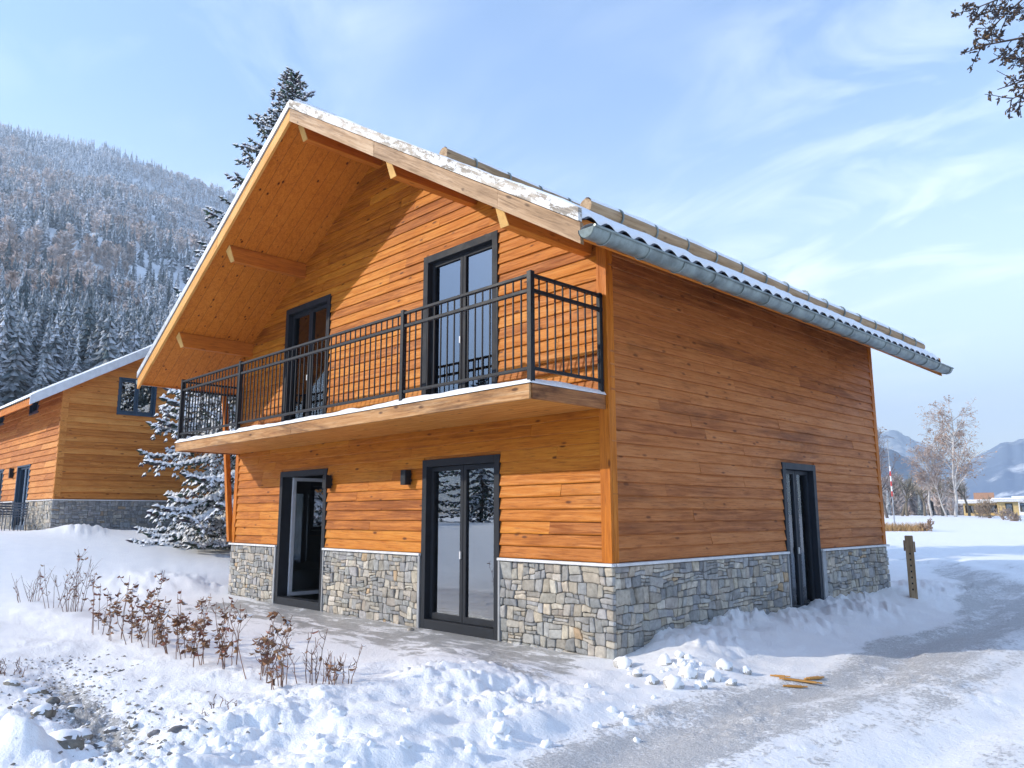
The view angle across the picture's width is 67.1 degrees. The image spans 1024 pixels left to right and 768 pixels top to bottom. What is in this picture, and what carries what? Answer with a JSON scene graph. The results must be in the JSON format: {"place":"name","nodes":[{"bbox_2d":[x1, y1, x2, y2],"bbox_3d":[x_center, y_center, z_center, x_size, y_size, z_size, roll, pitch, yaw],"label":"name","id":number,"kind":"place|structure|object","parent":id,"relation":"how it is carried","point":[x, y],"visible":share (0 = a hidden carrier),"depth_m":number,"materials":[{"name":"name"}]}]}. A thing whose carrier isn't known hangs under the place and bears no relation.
{"place":"outdoors","nodes":[
{"label":"outdoors","id":0,"kind":"place"},
{"bbox_2d":[0,143,224,292],"bbox_3d":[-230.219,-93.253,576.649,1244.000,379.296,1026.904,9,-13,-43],"label":"hill","id":1,"kind":"structure","parent":0,"point":[141,270],"depth_m":371.93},
{"bbox_2d":[0,121,235,406],"bbox_3d":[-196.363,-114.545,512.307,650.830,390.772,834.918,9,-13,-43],"label":"forest","id":2,"kind":"object","parent":1,"relation":"on","point":[61,318],"visible":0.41,"depth_m":335.95,"materials":[{"name":"plant"}]},
{"bbox_2d":[0,654,280,766],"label":"gravel","id":3,"kind":"structure","parent":0,"point":[75,693],"depth_m":6.48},
{"bbox_2d":[0,515,1023,767],"bbox_3d":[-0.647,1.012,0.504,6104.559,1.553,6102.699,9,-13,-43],"label":"snow field","id":4,"kind":"structure","parent":0,"point":[444,721],"depth_m":7.55,"materials":[{"name":"snow"}]},
{"bbox_2d":[0,502,18,530],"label":"garden chair","id":5,"kind":"object","parent":4,"relation":"on","point":[2,511],"visible":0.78,"depth_m":24.99,"materials":[{"name":"grey metal"}]},
{"bbox_2d":[3,679,19,685],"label":"rock","id":6,"kind":"object","parent":4,"relation":"on","point":[9,682],"visible":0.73,"depth_m":7.07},
{"bbox_2d":[0,657,27,676],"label":"dry shrub","id":7,"kind":"object","parent":4,"relation":"on","point":[16,663],"visible":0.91,"depth_m":7.72,"materials":[{"name":"brown plant"}]},
{"bbox_2d":[4,501,28,530],"bbox_3d":[-15.643,4.170,24.384,0.468,0.926,0.598,3,-10,-17],"label":"garden chair","id":8,"kind":"object","parent":4,"relation":"on","point":[22,513],"visible":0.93,"depth_m":24.59,"materials":[{"name":"grey metal"}]},
{"bbox_2d":[11,574,39,602],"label":"dry shrub","id":9,"kind":"object","parent":4,"relation":"on","point":[16,591],"visible":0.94,"depth_m":13.75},
{"bbox_2d":[24,686,48,693],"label":"rock","id":10,"kind":"object","parent":4,"relation":"on","point":[36,690],"visible":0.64,"depth_m":7.06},
{"bbox_2d":[21,568,53,600],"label":"dry shrub","id":11,"kind":"object","parent":4,"relation":"on","point":[37,586],"visible":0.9,"depth_m":13.94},
{"bbox_2d":[30,703,56,717],"bbox_3d":[-3.808,2.666,6.242,0.186,0.154,0.216,1,-10,-6],"label":"rock","id":12,"kind":"object","parent":4,"relation":"on","point":[47,710],"visible":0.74,"depth_m":6.21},
{"bbox_2d":[46,697,60,703],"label":"rock","id":13,"kind":"object","parent":4,"relation":"on","point":[53,700],"visible":0.7,"depth_m":6.66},
{"bbox_2d":[38,564,80,607],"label":"dry shrub","id":14,"kind":"object","parent":4,"relation":"on","point":[54,586],"visible":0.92,"depth_m":12.68,"materials":[{"name":"brown plant"}]},
{"bbox_2d":[48,729,82,743],"bbox_3d":[-3.230,2.576,5.554,0.307,0.183,0.250,-7,-12,35],"label":"rock","id":15,"kind":"object","parent":4,"relation":"on","point":[61,735],"visible":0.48,"depth_m":5.51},
{"bbox_2d":[59,739,84,749],"bbox_3d":[-2.965,2.438,5.178,0.130,0.108,0.181,-3,-10,17],"label":"rock","id":16,"kind":"object","parent":4,"relation":"on","point":[75,744],"visible":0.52,"depth_m":5.16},
{"bbox_2d":[53,559,91,611],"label":"dry shrub","id":17,"kind":"object","parent":4,"relation":"on","point":[74,595],"visible":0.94,"depth_m":12.22,"materials":[{"name":"brown plant"}]},
{"bbox_2d":[67,704,83,712],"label":"rock","id":18,"kind":"object","parent":4,"relation":"on","point":[72,708],"visible":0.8,"depth_m":6.54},
{"bbox_2d":[66,549,98,611],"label":"dry shrub","id":19,"kind":"object","parent":4,"relation":"on","point":[78,558],"visible":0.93,"depth_m":12.37,"materials":[{"name":"brown plant"}]},
{"bbox_2d":[74,728,92,739],"bbox_3d":[-3.292,2.662,5.815,0.254,0.125,0.160,1,-10,-6],"label":"rock","id":20,"kind":"object","parent":4,"relation":"on","point":[86,733],"visible":0.37,"depth_m":5.81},
{"bbox_2d":[92,741,108,748],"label":"rock","id":21,"kind":"object","parent":4,"relation":"on","point":[99,745],"visible":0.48,"depth_m":5.58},
{"bbox_2d":[82,574,121,633],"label":"dry shrub","id":22,"kind":"object","parent":4,"relation":"on","point":[96,614],"visible":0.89,"depth_m":10.15,"materials":[{"name":"brown plant"}]},
{"bbox_2d":[103,726,120,733],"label":"rock","id":23,"kind":"object","parent":4,"relation":"on","point":[111,729],"visible":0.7,"depth_m":5.97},
{"bbox_2d":[102,575,140,640],"bbox_3d":[-4.925,2.844,9.768,0.485,0.840,0.459,9,-13,-43],"label":"dry shrub","id":24,"kind":"object","parent":4,"relation":"on","point":[111,611],"visible":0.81,"depth_m":9.67,"materials":[{"name":"brown plant"}]},
{"bbox_2d":[128,720,137,728],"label":"rock","id":25,"kind":"object","parent":4,"relation":"on","point":[133,724],"visible":0.88,"depth_m":5.94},
{"bbox_2d":[126,740,145,748],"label":"rock","id":26,"kind":"object","parent":4,"relation":"on","point":[130,745],"visible":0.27,"depth_m":5.27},
{"bbox_2d":[109,570,169,644],"bbox_3d":[-4.557,2.742,9.463,0.702,0.914,0.338,9,-13,-43],"label":"dry shrub","id":27,"kind":"object","parent":4,"relation":"on","point":[129,600],"visible":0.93,"depth_m":9.42,"materials":[{"name":"brown plant"}]},
{"bbox_2d":[131,589,171,647],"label":"dry shrub","id":28,"kind":"object","parent":4,"relation":"on","point":[138,625],"visible":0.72,"depth_m":9.04,"materials":[{"name":"brown plant"}]},
{"bbox_2d":[147,729,159,737],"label":"rock","id":29,"kind":"object","parent":4,"relation":"on","point":[152,733],"visible":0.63,"depth_m":5.69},
{"bbox_2d":[0,345,322,530],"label":"neighbour chalet","id":30,"kind":"object","parent":4,"relation":"on","point":[69,453],"visible":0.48,"depth_m":25.28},
{"bbox_2d":[0,469,4,501],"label":"door","id":31,"kind":"structure","parent":30,"relation":"in","point":[1,470],"depth_m":29.40,"materials":[{"name":"black glass"}]},
{"bbox_2d":[11,464,30,529],"bbox_3d":[-16.924,3.926,26.755,0.185,2.280,1.800,9,-13,-43],"label":"door","id":32,"kind":"structure","parent":30,"relation":"in","point":[22,477],"depth_m":27.09,"materials":[{"name":"black glass"}]},
{"bbox_2d":[29,400,39,415],"bbox_3d":[-16.544,0.714,26.899,0.185,0.700,1.200,9,-13,-43],"label":"window","id":33,"kind":"structure","parent":30,"relation":"in","point":[33,409],"depth_m":27.15,"materials":[{"name":"black glass"}]},
{"bbox_2d":[116,377,156,416],"bbox_3d":[-12.635,0.458,25.987,1.220,1.250,0.185,9,-13,-43],"label":"window","id":34,"kind":"structure","parent":30,"relation":"in","point":[121,379],"depth_m":25.94,"materials":[{"name":"black metal"}]},
{"bbox_2d":[137,385,149,412],"bbox_3d":[-12.595,0.518,26.371,0.340,1.100,0.083,9,-13,-43],"label":"window pane","id":35,"kind":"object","parent":30,"relation":"hanging from","point":[143,399],"visible":0.83,"depth_m":26.39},
{"bbox_2d":[146,591,189,653],"bbox_3d":[-3.793,2.669,8.553,0.444,0.724,0.408,9,-13,-43],"label":"dry shrub","id":36,"kind":"object","parent":4,"relation":"on","point":[162,625],"visible":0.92,"depth_m":8.54,"materials":[{"name":"brown plant"}]},
{"bbox_2d":[167,725,187,732],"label":"rock","id":37,"kind":"object","parent":4,"relation":"on","point":[175,729],"visible":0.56,"depth_m":5.21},
{"bbox_2d":[171,593,211,659],"bbox_3d":[-3.415,2.599,8.210,0.477,0.732,0.308,-4,-10,21],"label":"dry shrub","id":38,"kind":"object","parent":4,"relation":"on","point":[177,620],"visible":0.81,"depth_m":8.21,"materials":[{"name":"brown plant"}]},
{"bbox_2d":[196,744,211,753],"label":"snow clod","id":39,"kind":"object","parent":4,"relation":"on","point":[205,749],"visible":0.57,"depth_m":4.69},
{"bbox_2d":[182,597,237,666],"bbox_3d":[-3.086,2.535,7.812,0.500,0.724,0.409,-2,-10,12],"label":"dry shrub","id":40,"kind":"object","parent":4,"relation":"on","point":[200,632],"visible":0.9,"depth_m":7.83,"materials":[{"name":"brown plant"}]},
{"bbox_2d":[209,735,225,746],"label":"snow clod","id":41,"kind":"object","parent":4,"relation":"on","point":[218,741],"visible":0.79,"depth_m":5.01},
{"bbox_2d":[201,694,236,715],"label":"dry shrub","id":42,"kind":"object","parent":4,"relation":"on","point":[220,704],"visible":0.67,"depth_m":5.99,"materials":[{"name":"brown plant"}]},
{"bbox_2d":[126,66,322,549],"bbox_3d":[-7.418,-2.744,24.640,7.784,16.091,7.712,9,-13,-43],"label":"spruce tree","id":43,"kind":"object","parent":4,"relation":"on","point":[208,531],"visible":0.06,"depth_m":22.10,"materials":[{"name":"green plant"}]},
{"bbox_2d":[199,596,252,668],"bbox_3d":[-2.836,2.445,7.522,0.352,0.749,0.489,-7,-12,35],"label":"dry shrub","id":44,"kind":"object","parent":4,"relation":"on","point":[223,648],"visible":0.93,"depth_m":7.55,"materials":[{"name":"brown plant"}]},
{"bbox_2d":[227,743,242,752],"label":"snow clod","id":45,"kind":"object","parent":4,"relation":"on","point":[233,748],"visible":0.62,"depth_m":4.87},
{"bbox_2d":[230,754,240,763],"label":"snow clod","id":46,"kind":"object","parent":4,"relation":"on","point":[236,758],"visible":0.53,"depth_m":4.69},
{"bbox_2d":[225,611,292,678],"bbox_3d":[-2.390,2.467,7.279,0.581,0.681,0.343,9,-13,-43],"label":"dry shrub","id":47,"kind":"object","parent":4,"relation":"on","point":[277,631],"visible":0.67,"depth_m":7.35,"materials":[{"name":"brown plant"}]},
{"bbox_2d":[252,626,275,681],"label":"dry shrub","id":48,"kind":"object","parent":4,"relation":"on","point":[266,654],"visible":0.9,"depth_m":7.08,"materials":[{"name":"brown plant"}]},
{"bbox_2d":[265,624,294,689],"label":"dry shrub","id":49,"kind":"object","parent":4,"relation":"on","point":[281,666],"visible":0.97,"depth_m":6.60,"materials":[{"name":"brown plant"}]},
{"bbox_2d":[281,628,327,684],"bbox_3d":[-1.791,2.384,6.705,0.468,0.510,0.216,-9,-13,41],"label":"dry shrub","id":50,"kind":"object","parent":4,"relation":"on","point":[311,653],"visible":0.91,"depth_m":6.69,"materials":[{"name":"brown plant"}]},
{"bbox_2d":[299,762,314,767],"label":"snow clod","id":51,"kind":"object","parent":4,"relation":"on","point":[307,765],"visible":1,"depth_m":4.45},
{"bbox_2d":[323,744,333,751],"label":"snow clod","id":52,"kind":"object","parent":4,"relation":"on","point":[328,747],"visible":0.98,"depth_m":4.71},
{"bbox_2d":[312,651,345,683],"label":"dry shrub","id":53,"kind":"object","parent":4,"relation":"on","point":[342,663],"visible":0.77,"depth_m":6.64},
{"bbox_2d":[328,707,347,717],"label":"snow clod","id":54,"kind":"object","parent":4,"relation":"on","point":[334,712],"visible":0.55,"depth_m":5.51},
{"bbox_2d":[325,644,365,684],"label":"dry shrub","id":55,"kind":"object","parent":4,"relation":"on","point":[335,670],"visible":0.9,"depth_m":6.52,"materials":[{"name":"brown plant"}]},
{"bbox_2d":[343,760,361,767],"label":"snow clod","id":56,"kind":"object","parent":4,"relation":"on","point":[352,764],"visible":1,"depth_m":4.53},
{"bbox_2d":[165,598,586,684],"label":"patio","id":57,"kind":"structure","parent":4,"relation":"on","point":[351,634],"depth_m":9.77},
{"bbox_2d":[396,735,411,748],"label":"snow clod","id":58,"kind":"object","parent":4,"relation":"on","point":[404,742],"visible":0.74,"depth_m":4.92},
{"bbox_2d":[464,744,477,753],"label":"snow clod","id":59,"kind":"object","parent":4,"relation":"on","point":[471,748],"visible":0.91,"depth_m":5.01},
{"bbox_2d":[487,711,497,718],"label":"snow clod","id":60,"kind":"object","parent":4,"relation":"on","point":[491,714],"visible":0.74,"depth_m":5.62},
{"bbox_2d":[488,735,502,748],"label":"snow clod","id":61,"kind":"object","parent":4,"relation":"on","point":[495,742],"visible":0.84,"depth_m":5.22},
{"bbox_2d":[493,720,511,735],"bbox_3d":[-0.076,2.438,5.433,0.125,0.143,0.136,6,-11,-31],"label":"snow clod","id":62,"kind":"object","parent":4,"relation":"on","point":[502,727],"visible":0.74,"depth_m":5.40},
{"bbox_2d":[136,99,953,658],"bbox_3d":[0.286,0.362,14.983,10.518,8.649,12.185,9,-13,-43],"label":"chalet","id":63,"kind":"object","parent":4,"relation":"on","point":[476,397],"visible":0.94,"depth_m":11.12,"materials":[{"name":"wood"}]},
{"bbox_2d":[274,468,327,610],"bbox_3d":[-3.416,2.764,13.931,0.915,2.370,1.640,9,-13,-43],"label":"door","id":64,"kind":"structure","parent":63,"relation":"in","point":[285,499],"depth_m":14.12,"materials":[{"name":"grey metal"}]},
{"bbox_2d":[281,294,331,421],"bbox_3d":[-3.745,-0.294,14.256,0.185,2.470,1.600,9,-13,-43],"label":"balcony door","id":65,"kind":"structure","parent":63,"relation":"in","point":[309,321],"depth_m":14.39,"materials":[{"name":"black glass"}]},
{"bbox_2d":[309,482,321,534],"bbox_3d":[-4.024,2.752,17.089,1.200,1.150,0.185,9,-13,-43],"label":"window","id":66,"kind":"structure","parent":63,"relation":"in","point":[313,530],"depth_m":16.72,"materials":[{"name":"black glass"}]},
{"bbox_2d":[421,230,498,394],"bbox_3d":[-0.716,-0.817,11.192,0.185,2.470,1.660,9,-13,-43],"label":"balcony door","id":67,"kind":"structure","parent":63,"relation":"in","point":[471,265],"depth_m":11.27,"materials":[{"name":"clear glass"}]},
{"bbox_2d":[420,454,500,640],"bbox_3d":[-0.677,2.203,10.644,0.185,2.370,1.640,9,-13,-43],"label":"door","id":68,"kind":"structure","parent":63,"relation":"in","point":[460,523],"depth_m":10.68,"materials":[{"name":"clear glass"}]},
{"bbox_2d":[781,462,823,607],"bbox_3d":[4.454,2.429,12.004,1.130,2.365,0.185,9,-13,-43],"label":"side door","id":69,"kind":"structure","parent":63,"relation":"in","point":[800,501],"depth_m":12.15,"materials":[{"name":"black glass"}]},
{"bbox_2d":[540,739,551,747],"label":"snow clod","id":70,"kind":"object","parent":4,"relation":"on","point":[546,743],"visible":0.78,"depth_m":5.33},
{"bbox_2d":[607,706,617,712],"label":"snow clod","id":71,"kind":"object","parent":4,"relation":"on","point":[612,709],"visible":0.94,"depth_m":6.19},
{"bbox_2d":[613,655,631,668],"bbox_3d":[1.160,2.910,8.034,0.217,0.178,0.172,-8,-13,40],"label":"snow clod","id":72,"kind":"object","parent":4,"relation":"on","point":[622,662],"visible":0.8,"depth_m":7.98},
{"bbox_2d":[632,669,642,676],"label":"snow clod","id":73,"kind":"object","parent":4,"relation":"on","point":[637,673],"visible":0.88,"depth_m":7.52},
{"bbox_2d":[645,675,659,684],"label":"snow clod","id":74,"kind":"object","parent":4,"relation":"on","point":[652,679],"visible":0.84,"depth_m":7.20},
{"bbox_2d":[658,653,672,665],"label":"snow clod","id":75,"kind":"object","parent":4,"relation":"on","point":[664,660],"visible":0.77,"depth_m":7.87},
{"bbox_2d":[663,674,684,688],"bbox_3d":[1.484,2.755,7.090,0.168,0.179,0.197,7,-12,-35],"label":"snow clod","id":76,"kind":"object","parent":4,"relation":"on","point":[671,681],"visible":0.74,"depth_m":7.04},
{"bbox_2d":[675,650,684,657],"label":"snow clod","id":77,"kind":"object","parent":4,"relation":"on","point":[679,654],"visible":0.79,"depth_m":7.98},
{"bbox_2d":[679,665,697,678],"bbox_3d":[1.716,2.816,7.502,0.173,0.160,0.165,4,-10,-23],"label":"snow clod","id":78,"kind":"object","parent":4,"relation":"on","point":[689,672],"visible":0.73,"depth_m":7.45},
{"bbox_2d":[694,680,707,688],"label":"snow clod","id":79,"kind":"object","parent":4,"relation":"on","point":[699,684],"visible":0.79,"depth_m":7.05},
{"bbox_2d":[705,669,720,682],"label":"snow clod","id":80,"kind":"object","parent":4,"relation":"on","point":[711,675],"visible":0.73,"depth_m":7.38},
{"bbox_2d":[716,658,732,670],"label":"snow clod","id":81,"kind":"object","parent":4,"relation":"on","point":[724,664],"visible":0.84,"depth_m":7.74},
{"bbox_2d":[740,666,751,674],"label":"snow clod","id":82,"kind":"object","parent":4,"relation":"on","point":[745,670],"visible":0.79,"depth_m":7.74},
{"bbox_2d":[879,435,894,523],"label":"street lamp","id":83,"kind":"object","parent":4,"relation":"on","point":[886,436],"visible":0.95,"depth_m":46.44,"materials":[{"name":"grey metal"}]},
{"bbox_2d":[877,427,907,517],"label":"bare tree","id":84,"kind":"object","parent":4,"relation":"on","point":[884,505],"visible":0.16,"depth_m":59.55,"materials":[{"name":"plant"}]},
{"bbox_2d":[878,429,907,491],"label":"bare tree","id":85,"kind":"object","parent":4,"relation":"on","point":[893,480],"visible":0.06,"depth_m":67.09,"materials":[{"name":"plant"}]},
{"bbox_2d":[885,521,926,530],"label":"dry grass","id":86,"kind":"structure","parent":4,"relation":"on","point":[902,527],"depth_m":38.76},
{"bbox_2d":[894,471,922,515],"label":"bare tree","id":87,"kind":"object","parent":4,"relation":"on","point":[900,481],"visible":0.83,"depth_m":67.08,"materials":[{"name":"plant"}]},
{"bbox_2d":[901,474,917,515],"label":"bare tree","id":88,"kind":"object","parent":4,"relation":"on","point":[908,494],"visible":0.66,"depth_m":67.94,"materials":[{"name":"plant"}]},
{"bbox_2d":[903,535,917,598],"bbox_3d":[6.904,3.251,13.343,0.184,1.240,0.134,-5,-11,26],"label":"wooden post","id":89,"kind":"object","parent":4,"relation":"on","point":[909,546],"visible":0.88,"depth_m":13.31,"materials":[{"name":"brown wood"}]},
{"bbox_2d":[911,481,933,515],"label":"bare tree","id":90,"kind":"object","parent":4,"relation":"on","point":[921,492],"visible":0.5,"depth_m":69.83,"materials":[{"name":"plant"}]},
{"bbox_2d":[881,473,970,515],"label":"woodland","id":91,"kind":"object","parent":4,"relation":"on","point":[915,505],"visible":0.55,"depth_m":100.98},
{"bbox_2d":[917,518,934,530],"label":"bare bush","id":92,"kind":"object","parent":4,"relation":"on","point":[928,525],"visible":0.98,"depth_m":38.04,"materials":[{"name":"plant"}]},
{"bbox_2d":[901,445,958,516],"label":"birch tree","id":93,"kind":"object","parent":4,"relation":"on","point":[935,480],"visible":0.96,"depth_m":62.41,"materials":[{"name":"grey plant"}]},
{"bbox_2d":[903,425,967,515],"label":"birch tree","id":94,"kind":"object","parent":4,"relation":"on","point":[933,462],"visible":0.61,"depth_m":62.89,"materials":[{"name":"grey plant"}]},
{"bbox_2d":[932,475,949,515],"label":"bare tree","id":95,"kind":"object","parent":4,"relation":"on","point":[942,511],"visible":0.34,"depth_m":67.82,"materials":[{"name":"plant"}]},
{"bbox_2d":[940,473,970,515],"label":"bare tree","id":96,"kind":"object","parent":4,"relation":"on","point":[966,503],"visible":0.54,"depth_m":67.82,"materials":[{"name":"plant"}]},
{"bbox_2d":[915,395,996,516],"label":"birch tree","id":97,"kind":"object","parent":4,"relation":"on","point":[958,459],"visible":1,"depth_m":60.30,"materials":[{"name":"white plant"}]},
{"bbox_2d":[958,499,997,515],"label":"timber building","id":98,"kind":"structure","parent":4,"relation":"on","point":[971,503],"depth_m":74.72,"materials":[{"name":"wood"}]},
{"bbox_2d":[973,493,993,499],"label":"house","id":99,"kind":"structure","parent":4,"relation":"on","point":[977,496],"depth_m":111.54,"materials":[{"name":"orange paint"}]},
{"bbox_2d":[972,495,1005,517],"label":"bare bush","id":100,"kind":"object","parent":4,"relation":"on","point":[987,507],"visible":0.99,"depth_m":55.65,"materials":[{"name":"plant"}]},
{"bbox_2d":[994,508,1011,519],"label":"bare bush","id":101,"kind":"object","parent":4,"relation":"on","point":[1003,513],"visible":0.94,"depth_m":51.73,"materials":[{"name":"plant"}]},
{"bbox_2d":[991,498,1023,515],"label":"timber building","id":102,"kind":"structure","parent":4,"relation":"on","point":[1011,503],"depth_m":69.89,"materials":[{"name":"wood"}]},
{"bbox_2d":[1007,511,1021,520],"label":"bare bush","id":103,"kind":"object","parent":4,"relation":"on","point":[1016,517],"visible":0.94,"depth_m":49.50,"materials":[{"name":"plant"}]},
{"bbox_2d":[1011,496,1023,514],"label":"house","id":104,"kind":"structure","parent":4,"relation":"on","point":[1021,508],"depth_m":90.97,"materials":[{"name":"white paint"}]},
{"bbox_2d":[0,0,1023,466],"label":"sky","id":105,"kind":"structure","parent":0,"point":[849,154],"materials":[{"name":"blue"}]},
{"bbox_2d":[497,540,1023,767],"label":"driveway","id":106,"kind":"structure","parent":0,"point":[951,695],"depth_m":6.36,"materials":[{"name":"snow"}]},
{"bbox_2d":[623,717,635,725],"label":"snow clod","id":107,"kind":"object","parent":106,"relation":"on","point":[628,721],"visible":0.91,"depth_m":5.93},
{"bbox_2d":[725,678,736,685],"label":"snow clod","id":108,"kind":"object","parent":106,"relation":"on","point":[730,682],"visible":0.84,"depth_m":7.25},
{"bbox_2d":[779,677,821,683],"bbox_3d":[2.773,2.850,7.421,0.390,0.018,0.050,1,-13,17],"label":"wood scrap","id":109,"kind":"object","parent":106,"relation":"on","point":[800,680],"visible":1,"depth_m":7.40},
{"bbox_2d":[879,447,928,487],"bbox_3d":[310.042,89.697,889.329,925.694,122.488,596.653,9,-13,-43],"label":"mountain","id":110,"kind":"structure","parent":0,"point":[898,464],"depth_m":854.88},
{"bbox_2d":[878,430,955,478],"bbox_3d":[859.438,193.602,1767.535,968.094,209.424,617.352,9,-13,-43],"label":"mountain","id":111,"kind":"structure","parent":0,"point":[899,442],"depth_m":1839.70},
{"bbox_2d":[943,439,1023,499],"bbox_3d":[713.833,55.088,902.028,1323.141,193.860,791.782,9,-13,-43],"label":"mountain","id":112,"kind":"structure","parent":0,"point":[1003,471],"depth_m":777.91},
{"bbox_2d":[951,0,1023,118],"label":"overhanging tree","id":113,"kind":"object","parent":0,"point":[986,35],"visible":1,"depth_m":7.58,"materials":[{"name":"brown plant"}]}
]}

